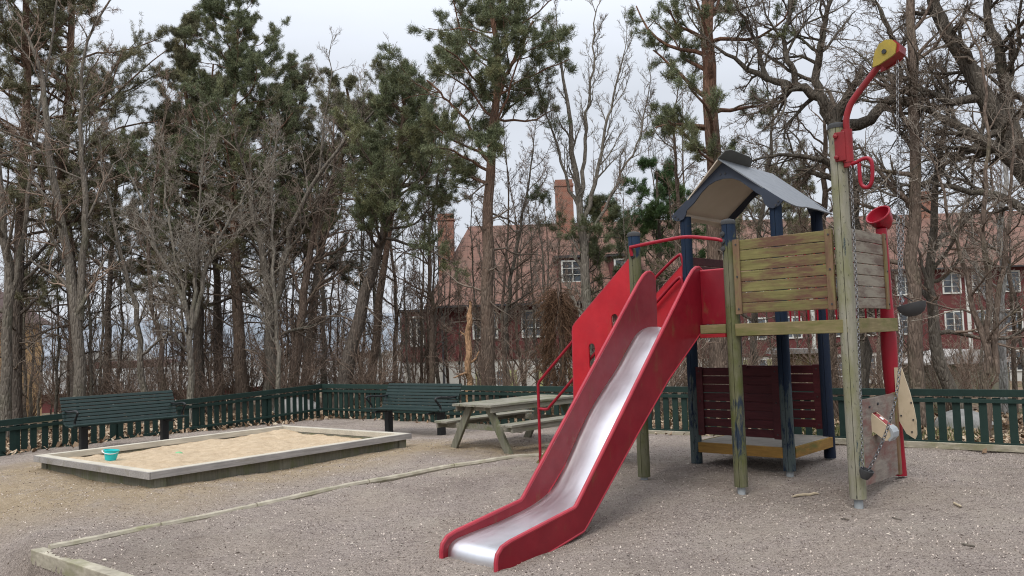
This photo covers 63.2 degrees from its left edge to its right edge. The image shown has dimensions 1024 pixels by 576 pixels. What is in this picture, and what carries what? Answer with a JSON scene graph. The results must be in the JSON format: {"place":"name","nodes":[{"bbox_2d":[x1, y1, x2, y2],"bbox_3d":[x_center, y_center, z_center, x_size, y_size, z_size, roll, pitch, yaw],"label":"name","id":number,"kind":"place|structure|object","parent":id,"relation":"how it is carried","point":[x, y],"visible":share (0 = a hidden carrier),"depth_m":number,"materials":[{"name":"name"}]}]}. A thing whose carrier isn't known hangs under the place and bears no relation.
{"place":"outdoors","nodes":[
{"label":"outdoors","id":0,"kind":"place"},
{"bbox_2d":[42,313,400,370],"bbox_3d":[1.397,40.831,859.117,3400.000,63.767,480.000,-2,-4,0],"label":"hills","id":1,"kind":"structure","parent":0,"point":[226,328],"depth_m":736.46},
{"bbox_2d":[0,381,1023,575],"bbox_3d":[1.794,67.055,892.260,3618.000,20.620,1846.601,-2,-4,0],"label":"ground","id":2,"kind":"structure","parent":0,"point":[151,507],"depth_m":8.07,"materials":[{"name":"gravel"}]},
{"bbox_2d":[0,291,52,416],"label":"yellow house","id":3,"kind":"structure","parent":2,"relation":"on","point":[26,350],"depth_m":36.49,"materials":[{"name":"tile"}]},
{"bbox_2d":[7,182,49,416],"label":"bare tree","id":4,"kind":"object","parent":2,"relation":"on","point":[30,393],"visible":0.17,"depth_m":32.14,"materials":[{"name":"brown plant"}]},
{"bbox_2d":[17,116,50,416],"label":"bare tree","id":5,"kind":"object","parent":2,"relation":"on","point":[23,351],"visible":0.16,"depth_m":30.78,"materials":[{"name":"brown plant"}]},
{"bbox_2d":[23,226,67,422],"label":"bare tree","id":6,"kind":"object","parent":2,"relation":"on","point":[39,396],"visible":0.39,"depth_m":30.05,"materials":[{"name":"brown plant"}]},
{"bbox_2d":[0,0,130,436],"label":"bare tree","id":7,"kind":"object","parent":2,"relation":"on","point":[11,279],"visible":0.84,"depth_m":21.00,"materials":[{"name":"grey plant"}]},
{"bbox_2d":[35,195,95,420],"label":"bare tree","id":8,"kind":"object","parent":2,"relation":"on","point":[56,365],"visible":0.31,"depth_m":25.33,"materials":[{"name":"brown plant"}]},
{"bbox_2d":[14,26,119,407],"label":"bare tree","id":9,"kind":"object","parent":2,"relation":"on","point":[68,376],"visible":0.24,"depth_m":25.65,"materials":[{"name":"brown plant"}]},
{"bbox_2d":[0,0,135,431],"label":"pine tree","id":10,"kind":"object","parent":2,"relation":"on","point":[25,279],"visible":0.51,"depth_m":24.07,"materials":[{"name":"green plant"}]},
{"bbox_2d":[0,0,136,428],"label":"bare tree","id":11,"kind":"object","parent":2,"relation":"on","point":[78,294],"visible":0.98,"depth_m":20.59,"materials":[{"name":"grey plant"}]},
{"bbox_2d":[31,547,133,575],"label":"timber wall","id":12,"kind":"structure","parent":2,"relation":"on","point":[44,559],"depth_m":6.77,"materials":[{"name":"wood"}]},
{"bbox_2d":[22,331,143,412],"bbox_3d":[-14.102,2.845,26.703,3.725,2.932,2.639,-2,-4,-3],"label":"bare shrub","id":13,"kind":"object","parent":2,"relation":"on","point":[51,385],"visible":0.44,"depth_m":26.59,"materials":[{"name":"plant"}]},
{"bbox_2d":[51,50,124,362],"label":"bare tree","id":14,"kind":"object","parent":2,"relation":"on","point":[88,284],"visible":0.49,"depth_m":24.80,"materials":[{"name":"brown plant"}]},
{"bbox_2d":[56,120,130,416],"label":"bare tree","id":15,"kind":"object","parent":2,"relation":"on","point":[89,345],"visible":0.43,"depth_m":24.95,"materials":[{"name":"brown plant"}]},
{"bbox_2d":[0,0,192,416],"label":"pine tree","id":16,"kind":"object","parent":2,"relation":"on","point":[126,54],"visible":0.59,"depth_m":25.12,"materials":[{"name":"green plant"}]},
{"bbox_2d":[46,339,155,408],"bbox_3d":[-13.365,2.989,27.834,3.677,2.894,2.604,-4,-4,28],"label":"bare shrub","id":17,"kind":"object","parent":2,"relation":"on","point":[108,381],"visible":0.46,"depth_m":27.62,"materials":[{"name":"plant"}]},
{"bbox_2d":[48,523,159,548],"bbox_3d":[-3.705,2.274,7.600,0.078,0.084,0.966,-5,-5,42],"label":"edging log","id":18,"kind":"object","parent":2,"relation":"on","point":[91,538],"visible":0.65,"depth_m":7.53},
{"bbox_2d":[51,99,184,422],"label":"bare tree","id":19,"kind":"object","parent":2,"relation":"on","point":[140,368],"visible":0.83,"depth_m":21.56,"materials":[{"name":"brown plant"}]},
{"bbox_2d":[54,125,187,408],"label":"pine tree","id":20,"kind":"object","parent":2,"relation":"on","point":[110,281],"visible":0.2,"depth_m":30.01,"materials":[{"name":"green plant"}]},
{"bbox_2d":[59,390,188,449],"bbox_3d":[-6.468,2.243,13.940,0.702,0.921,1.850,-5,-5,44],"label":"park bench","id":21,"kind":"object","parent":2,"relation":"on","point":[76,410],"visible":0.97,"depth_m":14.02,"materials":[{"name":"green paint"}]},
{"bbox_2d":[101,128,148,387],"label":"bare tree","id":22,"kind":"object","parent":2,"relation":"on","point":[118,352],"visible":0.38,"depth_m":28.98,"materials":[{"name":"brown plant"}]},
{"bbox_2d":[96,352,186,403],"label":"bare shrub","id":23,"kind":"object","parent":2,"relation":"on","point":[148,379],"visible":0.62,"depth_m":22.85,"materials":[{"name":"plant"}]},
{"bbox_2d":[121,62,199,400],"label":"bare tree","id":24,"kind":"object","parent":2,"relation":"on","point":[161,358],"visible":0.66,"depth_m":23.12,"materials":[{"name":"brown plant"}]},
{"bbox_2d":[0,384,321,455],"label":"picket fence","id":25,"kind":"object","parent":2,"relation":"on","point":[198,422],"visible":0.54,"depth_m":16.65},
{"bbox_2d":[143,329,223,410],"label":"bare shrub","id":26,"kind":"object","parent":2,"relation":"on","point":[170,369],"visible":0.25,"depth_m":27.73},
{"bbox_2d":[90,10,287,412],"bbox_3d":[-10.326,-2.528,27.212,5.837,13.437,5.796,-2,-4,0],"label":"pine tree","id":27,"kind":"object","parent":2,"relation":"on","point":[172,44],"visible":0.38,"depth_m":26.81,"materials":[{"name":"green plant"}]},
{"bbox_2d":[105,42,285,408],"bbox_3d":[-10.582,-2.298,30.098,7.192,13.601,6.839,-3,-4,15],"label":"pine tree","id":28,"kind":"object","parent":2,"relation":"on","point":[217,289],"visible":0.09,"depth_m":29.91,"materials":[{"name":"green plant"}]},
{"bbox_2d":[91,99,300,422],"bbox_3d":[-7.682,-0.578,20.752,4.967,8.094,3.047,-2,-4,0],"label":"bare tree","id":29,"kind":"object","parent":2,"relation":"on","point":[191,316],"visible":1,"depth_m":20.52,"materials":[{"name":"brown plant"}]},
{"bbox_2d":[165,348,240,410],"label":"bare shrub","id":30,"kind":"object","parent":2,"relation":"on","point":[207,389],"visible":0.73,"depth_m":24.93,"materials":[{"name":"plant"}]},
{"bbox_2d":[160,503,256,525],"bbox_3d":[-3.028,2.286,8.343,0.078,0.088,1.005,-5,-5,42],"label":"edging log","id":31,"kind":"object","parent":2,"relation":"on","point":[196,517],"visible":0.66,"depth_m":8.27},
{"bbox_2d":[68,429,361,469],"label":"sand","id":32,"kind":"structure","parent":2,"relation":"on","point":[208,450],"depth_m":12.16,"materials":[{"name":"sand"}]},
{"bbox_2d":[34,425,411,487],"bbox_3d":[-4.061,2.410,12.068,3.178,0.300,4.137,-5,-5,39],"label":"sandpit","id":33,"kind":"object","parent":2,"relation":"on","point":[370,442],"visible":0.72,"depth_m":11.06,"materials":[{"name":"beige wood"}]},
{"bbox_2d":[42,359,403,413],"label":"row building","id":34,"kind":"structure","parent":2,"relation":"on","point":[46,409],"depth_m":78.42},
{"bbox_2d":[170,325,287,411],"bbox_3d":[-9.423,2.587,27.109,3.652,2.874,2.587,-2,-4,2],"label":"bare shrub","id":35,"kind":"object","parent":2,"relation":"on","point":[233,387],"visible":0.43,"depth_m":26.79,"materials":[{"name":"plant"}]},
{"bbox_2d":[97,0,362,409],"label":"pine tree","id":36,"kind":"object","parent":2,"relation":"on","point":[250,61],"visible":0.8,"depth_m":25.80,"materials":[{"name":"green plant"}]},
{"bbox_2d":[186,324,289,399],"bbox_3d":[-8.963,2.580,27.960,3.644,2.868,2.581,-5,-5,42],"label":"bare shrub","id":37,"kind":"object","parent":2,"relation":"on","point":[256,380],"visible":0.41,"depth_m":27.69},
{"bbox_2d":[182,50,356,405],"bbox_3d":[-7.814,-2.067,28.051,5.940,12.260,6.290,1,-4,-37],"label":"pine tree","id":38,"kind":"object","parent":2,"relation":"on","point":[302,80],"visible":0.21,"depth_m":27.79,"materials":[{"name":"green plant"}]},
{"bbox_2d":[238,85,312,362],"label":"bare tree","id":39,"kind":"object","parent":2,"relation":"on","point":[269,240],"visible":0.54,"depth_m":24.38,"materials":[{"name":"brown plant"}]},
{"bbox_2d":[251,113,302,413],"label":"bare tree","id":40,"kind":"object","parent":2,"relation":"on","point":[274,253],"visible":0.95,"depth_m":21.07,"materials":[{"name":"brown plant"}]},
{"bbox_2d":[243,309,340,398],"bbox_3d":[-6.069,2.037,23.148,2.634,2.927,3.719,-2,-4,-1],"label":"bare shrub","id":41,"kind":"object","parent":2,"relation":"on","point":[310,375],"visible":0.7,"depth_m":22.76,"materials":[{"name":"plant"}]},
{"bbox_2d":[241,317,343,398],"bbox_3d":[-6.401,2.223,25.410,3.658,2.878,2.591,-1,-4,-18],"label":"bare shrub","id":42,"kind":"object","parent":2,"relation":"on","point":[308,352],"visible":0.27,"depth_m":25.28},
{"bbox_2d":[256,479,368,506],"bbox_3d":[-2.182,2.279,9.219,1.396,0.118,0.081,2,-5,-45],"label":"edging log","id":43,"kind":"object","parent":2,"relation":"on","point":[306,494],"visible":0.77,"depth_m":9.15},
{"bbox_2d":[277,25,373,407],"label":"bare tree","id":44,"kind":"object","parent":2,"relation":"on","point":[321,268],"visible":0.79,"depth_m":24.63,"materials":[{"name":"grey plant"}]},
{"bbox_2d":[207,63,445,411],"bbox_3d":[-5.244,-1.406,23.069,7.088,9.962,4.783,-2,-4,0],"label":"bare tree","id":45,"kind":"object","parent":2,"relation":"on","point":[270,354],"visible":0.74,"depth_m":23.01,"materials":[{"name":"grey plant"}]},
{"bbox_2d":[279,110,373,396],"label":"bare tree","id":46,"kind":"object","parent":2,"relation":"on","point":[303,312],"visible":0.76,"depth_m":23.57,"materials":[{"name":"brown plant"}]},
{"bbox_2d":[244,67,426,390],"bbox_3d":[-5.633,-1.692,27.298,5.978,11.124,5.478,-2,-4,0],"label":"pine tree","id":47,"kind":"object","parent":2,"relation":"on","point":[349,79],"visible":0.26,"depth_m":27.03,"materials":[{"name":"green plant"}]},
{"bbox_2d":[310,324,390,404],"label":"bare shrub","id":48,"kind":"object","parent":2,"relation":"on","point":[330,374],"visible":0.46,"depth_m":24.16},
{"bbox_2d":[331,326,407,404],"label":"bare shrub","id":49,"kind":"object","parent":2,"relation":"on","point":[358,372],"visible":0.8,"depth_m":23.02,"materials":[{"name":"plant"}]},
{"bbox_2d":[350,63,394,398],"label":"bare tree","id":50,"kind":"object","parent":2,"relation":"on","point":[368,324],"visible":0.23,"depth_m":29.34,"materials":[{"name":"brown plant"}]},
{"bbox_2d":[287,71,477,407],"bbox_3d":[-3.041,-1.239,23.185,4.920,9.291,5.463,1,-5,-39],"label":"pine tree","id":51,"kind":"object","parent":2,"relation":"on","point":[381,209],"visible":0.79,"depth_m":22.52,"materials":[{"name":"green plant"}]},
{"bbox_2d":[344,35,438,398],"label":"bare tree","id":52,"kind":"object","parent":2,"relation":"on","point":[396,312],"visible":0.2,"depth_m":31.31,"materials":[{"name":"brown plant"}]},
{"bbox_2d":[310,57,481,401],"bbox_3d":[-3.552,-1.906,27.072,5.336,11.328,5.052,-2,-4,0],"label":"pine tree","id":53,"kind":"object","parent":2,"relation":"on","point":[383,270],"visible":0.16,"depth_m":26.94,"materials":[{"name":"green plant"}]},
{"bbox_2d":[390,182,421,395],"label":"bare tree","id":54,"kind":"object","parent":2,"relation":"on","point":[407,331],"visible":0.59,"depth_m":25.66,"materials":[{"name":"brown plant"}]},
{"bbox_2d":[368,464,453,482],"bbox_3d":[-1.218,2.274,10.169,1.272,0.092,0.080,1,-5,-44],"label":"edging log","id":55,"kind":"object","parent":2,"relation":"on","point":[405,475],"visible":0.94,"depth_m":10.11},
{"bbox_2d":[363,383,461,434],"bbox_3d":[-1.808,2.217,15.112,1.850,0.921,0.702,-5,-4,37],"label":"park bench","id":56,"kind":"object","parent":2,"relation":"on","point":[412,402],"visible":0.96,"depth_m":15.23,"materials":[{"name":"green paint"}]},
{"bbox_2d":[384,152,452,381],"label":"bare tree","id":57,"kind":"object","parent":2,"relation":"on","point":[421,347],"visible":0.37,"depth_m":26.67,"materials":[{"name":"brown plant"}]},
{"bbox_2d":[379,83,461,405],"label":"bare tree","id":58,"kind":"object","parent":2,"relation":"on","point":[431,327],"visible":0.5,"depth_m":23.96,"materials":[{"name":"brown plant"}]},
{"bbox_2d":[389,160,451,382],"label":"bare tree","id":59,"kind":"object","parent":2,"relation":"on","point":[428,332],"visible":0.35,"depth_m":26.64,"materials":[{"name":"brown plant"}]},
{"bbox_2d":[402,178,462,399],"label":"bare tree","id":60,"kind":"object","parent":2,"relation":"on","point":[434,276],"visible":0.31,"depth_m":31.32,"materials":[{"name":"brown plant"}]},
{"bbox_2d":[408,185,458,383],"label":"bare tree","id":61,"kind":"object","parent":2,"relation":"on","point":[436,375],"visible":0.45,"depth_m":30.20,"materials":[{"name":"brown plant"}]},
{"bbox_2d":[322,384,572,424],"bbox_3d":[-1.412,2.437,17.310,7.405,0.858,0.127,-4,-4,35],"label":"picket fence","id":62,"kind":"object","parent":2,"relation":"on","point":[499,393],"visible":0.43,"depth_m":17.79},
{"bbox_2d":[428,215,478,390],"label":"bare tree","id":63,"kind":"object","parent":2,"relation":"on","point":[459,307],"visible":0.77,"depth_m":23.06,"materials":[{"name":"brown plant"}]},
{"bbox_2d":[429,208,478,383],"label":"bare tree","id":64,"kind":"object","parent":2,"relation":"on","point":[446,349],"visible":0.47,"depth_m":30.72,"materials":[{"name":"brown plant"}]},
{"bbox_2d":[453,300,478,401],"bbox_3d":[-1.073,1.711,19.443,0.716,2.873,0.343,0,-4,-27],"label":"broken trunk","id":65,"kind":"object","parent":2,"relation":"on","point":[468,362],"visible":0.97,"depth_m":19.42,"materials":[{"name":"beige plant"}]},
{"bbox_2d":[371,0,578,412],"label":"pine tree","id":66,"kind":"object","parent":2,"relation":"on","point":[497,18],"visible":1,"depth_m":19.91,"materials":[{"name":"green plant"}]},
{"bbox_2d":[448,156,513,400],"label":"bare tree","id":67,"kind":"object","parent":2,"relation":"on","point":[474,290],"visible":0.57,"depth_m":24.05,"materials":[{"name":"brown plant"}]},
{"bbox_2d":[429,320,543,398],"bbox_3d":[-0.364,1.879,19.979,2.796,2.200,1.980,-3,-4,20],"label":"bare shrub","id":68,"kind":"object","parent":2,"relation":"on","point":[501,373],"visible":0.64,"depth_m":19.71,"materials":[{"name":"plant"}]},
{"bbox_2d":[434,394,572,453],"bbox_3d":[0.098,2.085,12.601,1.608,0.790,1.970,-5,-5,43],"label":"picnic table","id":69,"kind":"object","parent":2,"relation":"on","point":[492,408],"visible":0.81,"depth_m":12.21,"materials":[{"name":"grey wood"}]},
{"bbox_2d":[466,99,546,392],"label":"bare tree","id":70,"kind":"object","parent":2,"relation":"on","point":[504,286],"visible":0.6,"depth_m":22.31,"materials":[{"name":"brown plant"}]},
{"bbox_2d":[463,102,562,391],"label":"bare tree","id":71,"kind":"object","parent":2,"relation":"on","point":[509,283],"visible":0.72,"depth_m":23.15,"materials":[{"name":"brown plant"}]},
{"bbox_2d":[4,404,1023,454],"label":"fallen leaves","id":72,"kind":"object","parent":2,"relation":"on","point":[328,417],"visible":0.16,"depth_m":16.95,"materials":[{"name":"brown plant"}]},
{"bbox_2d":[475,141,557,392],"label":"bare tree","id":73,"kind":"object","parent":2,"relation":"on","point":[516,333],"visible":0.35,"depth_m":29.18,"materials":[{"name":"brown plant"}]},
{"bbox_2d":[516,145,550,392],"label":"bare tree","id":74,"kind":"object","parent":2,"relation":"on","point":[531,273],"visible":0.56,"depth_m":24.74,"materials":[{"name":"brown plant"}]},
{"bbox_2d":[515,176,564,407],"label":"bare tree","id":75,"kind":"object","parent":2,"relation":"on","point":[541,261],"visible":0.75,"depth_m":21.12,"materials":[{"name":"brown plant"}]},
{"bbox_2d":[399,179,683,392],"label":"red house","id":76,"kind":"structure","parent":2,"relation":"on","point":[565,196],"depth_m":40.82,"materials":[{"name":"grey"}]},
{"bbox_2d":[518,284,594,413],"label":"dead conifer","id":77,"kind":"object","parent":2,"relation":"on","point":[549,309],"visible":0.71,"depth_m":19.33,"materials":[{"name":"brown plant"}]},
{"bbox_2d":[520,0,656,364],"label":"bare tree","id":78,"kind":"object","parent":2,"relation":"on","point":[583,264],"visible":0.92,"depth_m":21.23,"materials":[{"name":"grey plant"}]},
{"bbox_2d":[525,183,671,378],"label":"pine tree","id":79,"kind":"object","parent":2,"relation":"on","point":[597,257],"visible":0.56,"depth_m":21.84,"materials":[{"name":"green plant"}]},
{"bbox_2d":[606,154,706,408],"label":"pine tree","id":80,"kind":"object","parent":2,"relation":"on","point":[651,213],"visible":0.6,"depth_m":23.91,"materials":[{"name":"green plant"}]},
{"bbox_2d":[636,63,705,408],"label":"bare tree","id":81,"kind":"object","parent":2,"relation":"on","point":[677,184],"visible":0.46,"depth_m":21.16,"materials":[{"name":"brown plant"}]},
{"bbox_2d":[439,39,916,571],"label":"play tower","id":82,"kind":"structure","parent":2,"relation":"on","point":[645,345],"depth_m":8.84,"materials":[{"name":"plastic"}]},
{"bbox_2d":[849,165,873,479],"bbox_3d":[3.317,0.318,7.978,0.132,3.012,0.130,-5,-5,42],"label":"chain cup","id":83,"kind":"object","parent":82,"relation":"hanging from","point":[865,474],"visible":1,"depth_m":7.94,"materials":[{"name":"metal"}]},
{"bbox_2d":[867,60,925,470],"bbox_3d":[3.558,-0.211,7.841,0.594,3.871,0.254,-5,-5,42],"label":"chain bucket","id":84,"kind":"object","parent":82,"relation":"hanging from","point":[913,309],"visible":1,"depth_m":7.77,"materials":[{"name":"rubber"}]},
{"bbox_2d":[648,34,708,353],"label":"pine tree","id":85,"kind":"object","parent":2,"relation":"on","point":[682,153],"visible":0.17,"depth_m":25.96,"materials":[{"name":"green plant"}]},
{"bbox_2d":[622,0,800,409],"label":"pine tree","id":86,"kind":"object","parent":2,"relation":"on","point":[711,100],"visible":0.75,"depth_m":19.08,"materials":[{"name":"green plant"}]},
{"bbox_2d":[675,313,776,384],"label":"bare shrub","id":87,"kind":"object","parent":2,"relation":"on","point":[707,365],"visible":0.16,"depth_m":20.44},
{"bbox_2d":[698,139,836,357],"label":"pine tree","id":88,"kind":"object","parent":2,"relation":"on","point":[787,208],"visible":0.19,"depth_m":26.59,"materials":[{"name":"green plant"}]},
{"bbox_2d":[732,50,811,364],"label":"bare tree","id":89,"kind":"object","parent":2,"relation":"on","point":[754,318],"visible":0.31,"depth_m":21.17,"materials":[{"name":"brown plant"}]},
{"bbox_2d":[597,191,1023,383],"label":"red house","id":90,"kind":"structure","parent":2,"relation":"on","point":[948,283],"depth_m":52.00,"materials":[{"name":"brick"}]},
{"bbox_2d":[648,386,1023,445],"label":"picket fence","id":91,"kind":"object","parent":2,"relation":"on","point":[967,400],"visible":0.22,"depth_m":11.89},
{"bbox_2d":[648,430,1023,452],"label":"edging board","id":92,"kind":"object","parent":2,"relation":"on","point":[970,446],"depth_m":11.75,"materials":[{"name":"wood"}]},
{"bbox_2d":[780,73,895,413],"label":"bare tree","id":93,"kind":"object","parent":2,"relation":"on","point":[802,227],"visible":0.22,"depth_m":19.60,"materials":[{"name":"brown plant"}]},
{"bbox_2d":[678,0,1003,396],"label":"bare tree","id":94,"kind":"object","parent":2,"relation":"on","point":[861,123],"visible":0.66,"depth_m":18.23,"materials":[{"name":"brown plant"}]},
{"bbox_2d":[792,333,907,417],"bbox_3d":[7.316,1.849,18.593,1.992,2.213,2.812,-1,-4,-14],"label":"bare shrub","id":95,"kind":"object","parent":2,"relation":"on","point":[834,381],"visible":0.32,"depth_m":18.41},
{"bbox_2d":[835,97,906,395],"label":"bare tree","id":96,"kind":"object","parent":2,"relation":"on","point":[863,212],"visible":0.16,"depth_m":30.23,"materials":[{"name":"brown plant"}]},
{"bbox_2d":[822,0,978,427],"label":"bare tree","id":97,"kind":"object","parent":2,"relation":"on","point":[916,374],"visible":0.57,"depth_m":16.57,"materials":[{"name":"brown plant"}]},
{"bbox_2d":[801,0,1023,244],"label":"bare tree","id":98,"kind":"object","parent":2,"relation":"on","point":[967,65],"visible":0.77,"depth_m":16.63,"materials":[{"name":"brown plant"}]},
{"bbox_2d":[905,339,983,411],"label":"bare shrub","id":99,"kind":"object","parent":2,"relation":"on","point":[935,386],"visible":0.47,"depth_m":18.87,"materials":[{"name":"plant"}]},
{"bbox_2d":[877,1,1023,436],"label":"bare tree","id":100,"kind":"object","parent":2,"relation":"on","point":[991,364],"visible":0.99,"depth_m":13.82,"materials":[{"name":"brown plant"}]},
{"bbox_2d":[888,49,1023,409],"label":"bare tree","id":101,"kind":"object","parent":2,"relation":"on","point":[944,375],"visible":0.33,"depth_m":17.86,"materials":[{"name":"grey plant"}]},
{"bbox_2d":[952,127,994,397],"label":"bare tree","id":102,"kind":"object","parent":2,"relation":"on","point":[982,316],"visible":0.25,"depth_m":26.56,"materials":[{"name":"brown plant"}]},
{"bbox_2d":[923,310,1023,397],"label":"bare shrub","id":103,"kind":"object","parent":2,"relation":"on","point":[959,367],"visible":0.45,"depth_m":27.20,"materials":[{"name":"plant"}]},
{"bbox_2d":[938,29,1023,412],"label":"bare tree","id":104,"kind":"object","parent":2,"relation":"on","point":[1014,364],"visible":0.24,"depth_m":20.75,"materials":[{"name":"brown plant"}]},
{"bbox_2d":[953,41,1023,414],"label":"birch tree","id":105,"kind":"object","parent":2,"relation":"on","point":[1003,380],"visible":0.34,"depth_m":19.93,"materials":[{"name":"brown plant"}]},
{"bbox_2d":[982,157,1023,389],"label":"bare tree","id":106,"kind":"object","parent":2,"relation":"on","point":[1020,315],"visible":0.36,"depth_m":21.39,"materials":[{"name":"grey plant"}]},
{"bbox_2d":[0,0,1023,321],"label":"sky","id":107,"kind":"structure","parent":0,"point":[365,24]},
{"bbox_2d":[900,349,1016,389],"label":"shrub","id":108,"kind":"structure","parent":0,"point":[996,386],"depth_m":31.83,"materials":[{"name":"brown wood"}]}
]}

